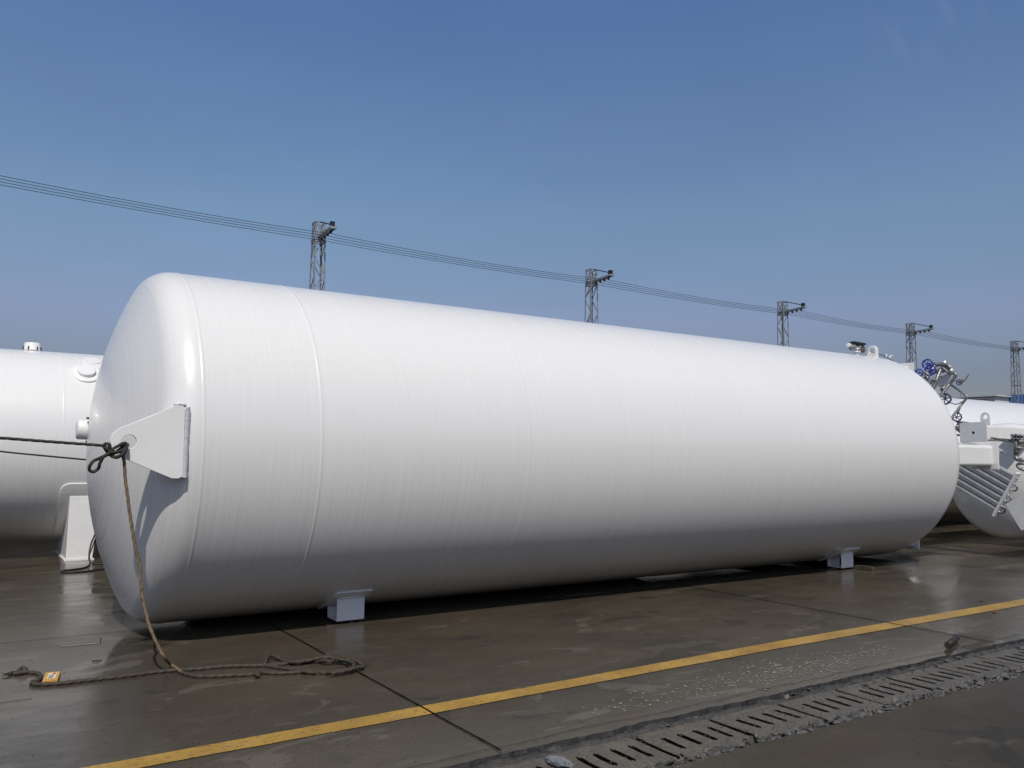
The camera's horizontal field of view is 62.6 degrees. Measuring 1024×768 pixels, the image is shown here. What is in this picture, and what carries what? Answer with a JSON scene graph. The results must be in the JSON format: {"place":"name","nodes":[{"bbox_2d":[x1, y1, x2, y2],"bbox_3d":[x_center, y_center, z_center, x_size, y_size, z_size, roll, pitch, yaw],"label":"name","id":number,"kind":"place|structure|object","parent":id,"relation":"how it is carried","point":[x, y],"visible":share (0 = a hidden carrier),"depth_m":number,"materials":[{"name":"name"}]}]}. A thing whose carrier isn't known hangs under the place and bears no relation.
{"place":"outdoors","nodes":[
{"label":"outdoors","id":0,"kind":"place"},
{"bbox_2d":[0,451,85,459],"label":"thin line","id":1,"kind":"object","parent":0,"point":[42,455],"visible":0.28,"depth_m":9.90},
{"bbox_2d":[0,514,1023,767],"bbox_3d":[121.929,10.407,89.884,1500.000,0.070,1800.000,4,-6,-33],"label":"ground","id":2,"kind":"structure","parent":0,"point":[432,650],"depth_m":6.42,"materials":[{"name":"concrete"}]},
{"bbox_2d":[42,671,60,681],"bbox_3d":[-3.202,2.042,5.855,0.093,0.034,0.294,3,-5,-24],"label":"packet","id":3,"kind":"object","parent":2,"relation":"on","point":[51,676],"visible":1,"depth_m":5.83,"materials":[{"name":"beige"}]},
{"bbox_2d":[0,342,103,560],"bbox_3d":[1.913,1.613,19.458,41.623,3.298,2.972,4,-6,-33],"label":"storage tank","id":4,"kind":"object","parent":2,"relation":"on","point":[44,395],"visible":0.12,"depth_m":12.27,"materials":[{"name":"white metal"}]},
{"bbox_2d":[60,534,104,572],"bbox_3d":[-5.427,2.248,11.715,1.227,0.582,1.259,1,-5,-9],"label":"black cable","id":5,"kind":"object","parent":2,"relation":"on","point":[70,570],"visible":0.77,"depth_m":11.36,"materials":[{"name":"black rubber"}]},
{"bbox_2d":[1,654,364,686],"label":"coiled rope","id":6,"kind":"object","parent":2,"relation":"on","point":[24,670],"visible":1,"depth_m":6.04,"materials":[{"name":"brown fabric"}]},
{"bbox_2d":[309,221,336,290],"bbox_3d":[-8.395,-1.372,36.969,0.807,12.054,2.188,4,-6,-33],"label":"lattice mast","id":7,"kind":"object","parent":2,"relation":"on","point":[332,227],"visible":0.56,"depth_m":37.78,"materials":[{"name":"metal"}]},
{"bbox_2d":[0,175,1019,347],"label":"overhead wire","id":8,"kind":"object","parent":7,"relation":"attached to","point":[441,255],"visible":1,"depth_m":38.93,"materials":[{"name":"grey metal"}]},
{"bbox_2d":[0,178,1019,348],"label":"overhead wire","id":9,"kind":"object","parent":7,"relation":"attached to","point":[442,257],"visible":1,"depth_m":39.19,"materials":[{"name":"grey metal"}]},
{"bbox_2d":[2,182,1018,349],"bbox_3d":[18.072,-4.650,55.021,96.034,0.150,1.039,4,-6,-35],"label":"overhead wire","id":10,"kind":"object","parent":7,"relation":"attached to","point":[434,258],"visible":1,"depth_m":39.28,"materials":[{"name":"grey metal"}]},
{"bbox_2d":[0,184,1023,351],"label":"overhead wire","id":11,"kind":"object","parent":7,"relation":"attached to","point":[441,261],"visible":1,"depth_m":40.13,"materials":[{"name":"grey metal"}]},
{"bbox_2d":[252,614,501,749],"bbox_3d":[-17.797,4.103,31.321,0.025,0.001,64.420,4,-6,-33],"label":"expansion joint","id":12,"kind":"object","parent":2,"relation":"on","point":[391,689],"visible":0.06,"depth_m":5.53,"materials":[{"name":"black"}]},
{"bbox_2d":[1,621,904,714],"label":"fallen flakes","id":13,"kind":"object","parent":2,"relation":"on","point":[739,672],"visible":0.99,"depth_m":6.22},
{"bbox_2d":[0,582,1012,766],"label":"dirt specks","id":14,"kind":"object","parent":2,"relation":"on","point":[445,693],"visible":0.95,"depth_m":5.55,"materials":[{"name":"black"}]},
{"bbox_2d":[6,543,1018,642],"bbox_3d":[8.466,2.964,15.274,52.000,0.001,0.017,4,-6,-33],"label":"expansion joint","id":15,"kind":"object","parent":2,"relation":"on","point":[446,599],"visible":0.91,"depth_m":9.20,"materials":[{"name":"black"}]},
{"bbox_2d":[75,272,998,623],"bbox_3d":[1.459,0.779,10.909,12.606,3.431,3.243,4,-6,-33],"label":"storage tank","id":16,"kind":"object","parent":2,"relation":"on","point":[343,456],"visible":1,"depth_m":8.04,"materials":[{"name":"white metal"}]},
{"bbox_2d":[0,436,128,472],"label":"mooring rope","id":17,"kind":"object","parent":16,"relation":"attached to","point":[111,451],"visible":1,"depth_m":5.98,"materials":[{"name":"black fabric"}]},
{"bbox_2d":[122,453,181,672],"bbox_3d":[-2.612,1.262,6.148,0.494,1.642,0.202,2,-5,-12],"label":"hanging rope","id":18,"kind":"object","parent":16,"relation":"hanging from","point":[168,662],"visible":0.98,"depth_m":6.11,"materials":[{"name":"brown fabric"}]},
{"bbox_2d":[83,599,1023,767],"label":"road marking","id":19,"kind":"object","parent":2,"relation":"on","point":[187,753],"visible":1,"depth_m":5.56,"materials":[{"name":"yellow paint"}]},
{"bbox_2d":[585,269,613,323],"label":"lattice mast","id":20,"kind":"object","parent":2,"relation":"on","point":[600,279],"visible":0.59,"depth_m":46.79,"materials":[{"name":"metal"}]},
{"bbox_2d":[408,634,1017,767],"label":"ground crack","id":21,"kind":"object","parent":2,"relation":"on","point":[689,705],"visible":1,"depth_m":5.29,"materials":[{"name":"black"}]},
{"bbox_2d":[473,642,1023,767],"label":"mortar bed","id":22,"kind":"object","parent":2,"relation":"on","point":[552,750],"visible":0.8,"depth_m":5.18,"materials":[{"name":"grey concrete"}]},
{"bbox_2d":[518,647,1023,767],"bbox_3d":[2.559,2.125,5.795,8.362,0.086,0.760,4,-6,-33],"label":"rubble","id":23,"kind":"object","parent":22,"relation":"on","point":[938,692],"visible":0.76,"depth_m":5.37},
{"bbox_2d":[777,301,806,346],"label":"lattice mast","id":24,"kind":"object","parent":2,"relation":"on","point":[782,307],"visible":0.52,"depth_m":55.93,"materials":[{"name":"metal"}]},
{"bbox_2d":[642,577,992,641],"bbox_3d":[-13.543,4.380,34.114,0.031,0.001,64.420,4,-6,-33],"label":"expansion joint","id":25,"kind":"object","parent":2,"relation":"on","point":[827,611],"visible":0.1,"depth_m":8.71,"materials":[{"name":"black"}]},
{"bbox_2d":[646,672,1022,767],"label":"mortar bed","id":26,"kind":"object","parent":2,"relation":"on","point":[659,764],"visible":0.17,"depth_m":4.65,"materials":[{"name":"grey concrete"}]},
{"bbox_2d":[498,758,560,767],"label":"drain cover","id":27,"kind":"object","parent":26,"relation":"on","point":[538,763],"visible":0.93,"depth_m":4.39,"materials":[{"name":"concrete"}]},
{"bbox_2d":[545,755,574,767],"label":"stone","id":28,"kind":"object","parent":27,"relation":"on","point":[558,761],"visible":1,"depth_m":4.36,"materials":[{"name":"grey stone"}]},
{"bbox_2d":[553,738,675,767],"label":"drain cover","id":29,"kind":"object","parent":26,"relation":"on","point":[603,755],"visible":0.97,"depth_m":4.54,"materials":[{"name":"concrete"}]},
{"bbox_2d":[637,720,755,758],"bbox_3d":[1.067,2.082,4.858,0.591,0.096,0.427,4,-6,-33],"label":"drain cover","id":30,"kind":"object","parent":26,"relation":"on","point":[689,737],"visible":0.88,"depth_m":4.84,"materials":[{"name":"concrete"}]},
{"bbox_2d":[710,704,822,738],"bbox_3d":[1.580,2.115,5.202,0.591,0.098,0.429,4,-6,-33],"label":"drain cover","id":31,"kind":"object","parent":26,"relation":"on","point":[761,720],"visible":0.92,"depth_m":5.18,"materials":[{"name":"concrete"}]},
{"bbox_2d":[779,690,883,720],"bbox_3d":[2.105,2.149,5.538,0.590,0.097,0.416,4,-6,-33],"label":"drain cover","id":32,"kind":"object","parent":26,"relation":"on","point":[847,706],"visible":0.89,"depth_m":5.52,"materials":[{"name":"concrete"}]},
{"bbox_2d":[836,678,931,704],"bbox_3d":[2.619,2.184,5.887,0.590,0.095,0.429,4,-6,-33],"label":"drain cover","id":33,"kind":"object","parent":26,"relation":"on","point":[880,697],"visible":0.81,"depth_m":5.89,"materials":[{"name":"concrete"}]},
{"bbox_2d":[888,667,982,690],"bbox_3d":[3.142,2.217,6.225,0.591,0.097,0.428,4,-6,-33],"label":"drain cover","id":34,"kind":"object","parent":26,"relation":"on","point":[943,676],"visible":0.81,"depth_m":6.21,"materials":[{"name":"concrete"}]},
{"bbox_2d":[935,657,1021,680],"bbox_3d":[3.660,2.252,6.568,0.590,0.096,0.429,4,-6,-33],"label":"drain cover","id":35,"kind":"object","parent":26,"relation":"on","point":[967,665],"visible":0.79,"depth_m":6.56,"materials":[{"name":"concrete"}]},
{"bbox_2d":[978,648,1023,666],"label":"drain cover","id":36,"kind":"object","parent":26,"relation":"on","point":[1008,657],"visible":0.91,"depth_m":6.91,"materials":[{"name":"concrete"}]},
{"bbox_2d":[849,564,873,570],"bbox_3d":[4.991,2.636,12.112,0.080,0.055,0.422,5,-7,-41],"label":"timber block","id":37,"kind":"object","parent":2,"relation":"on","point":[863,567],"depth_m":12.03,"materials":[{"name":"wood"}]},
{"bbox_2d":[906,323,933,372],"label":"lattice mast","id":38,"kind":"object","parent":2,"relation":"on","point":[911,334],"visible":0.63,"depth_m":64.43,"materials":[{"name":"metal"}]},
{"bbox_2d":[944,635,959,647],"bbox_3d":[3.769,2.205,7.210,0.052,0.052,0.370,-3,-6,38],"label":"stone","id":39,"kind":"object","parent":2,"relation":"on","point":[951,641],"visible":1,"depth_m":7.13,"materials":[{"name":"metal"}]},
{"bbox_2d":[947,393,1010,402],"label":"building","id":40,"kind":"structure","parent":2,"relation":"on","point":[999,398],"depth_m":113.53,"materials":[{"name":"metal"}]},
{"bbox_2d":[941,397,1023,514],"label":"storage tank","id":41,"kind":"object","parent":2,"relation":"on","point":[974,410],"visible":0.04,"depth_m":20.87,"materials":[{"name":"white metal"}]},
{"bbox_2d":[953,412,1023,538],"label":"pressure vessel","id":42,"kind":"object","parent":2,"relation":"on","point":[990,502],"visible":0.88,"depth_m":14.44,"materials":[{"name":"white paint"}]},
{"bbox_2d":[1005,394,1023,403],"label":"factory building","id":43,"kind":"structure","parent":2,"relation":"on","point":[1016,398],"depth_m":113.52,"materials":[{"name":"blue glass"}]},
{"bbox_2d":[1010,340,1023,403],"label":"lattice mast","id":44,"kind":"object","parent":2,"relation":"on","point":[1013,350],"visible":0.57,"depth_m":73.45,"materials":[{"name":"metal"}]},
{"bbox_2d":[0,0,1023,396],"label":"sky","id":45,"kind":"structure","parent":0,"point":[860,161],"materials":[{"name":"blue"}]}
]}

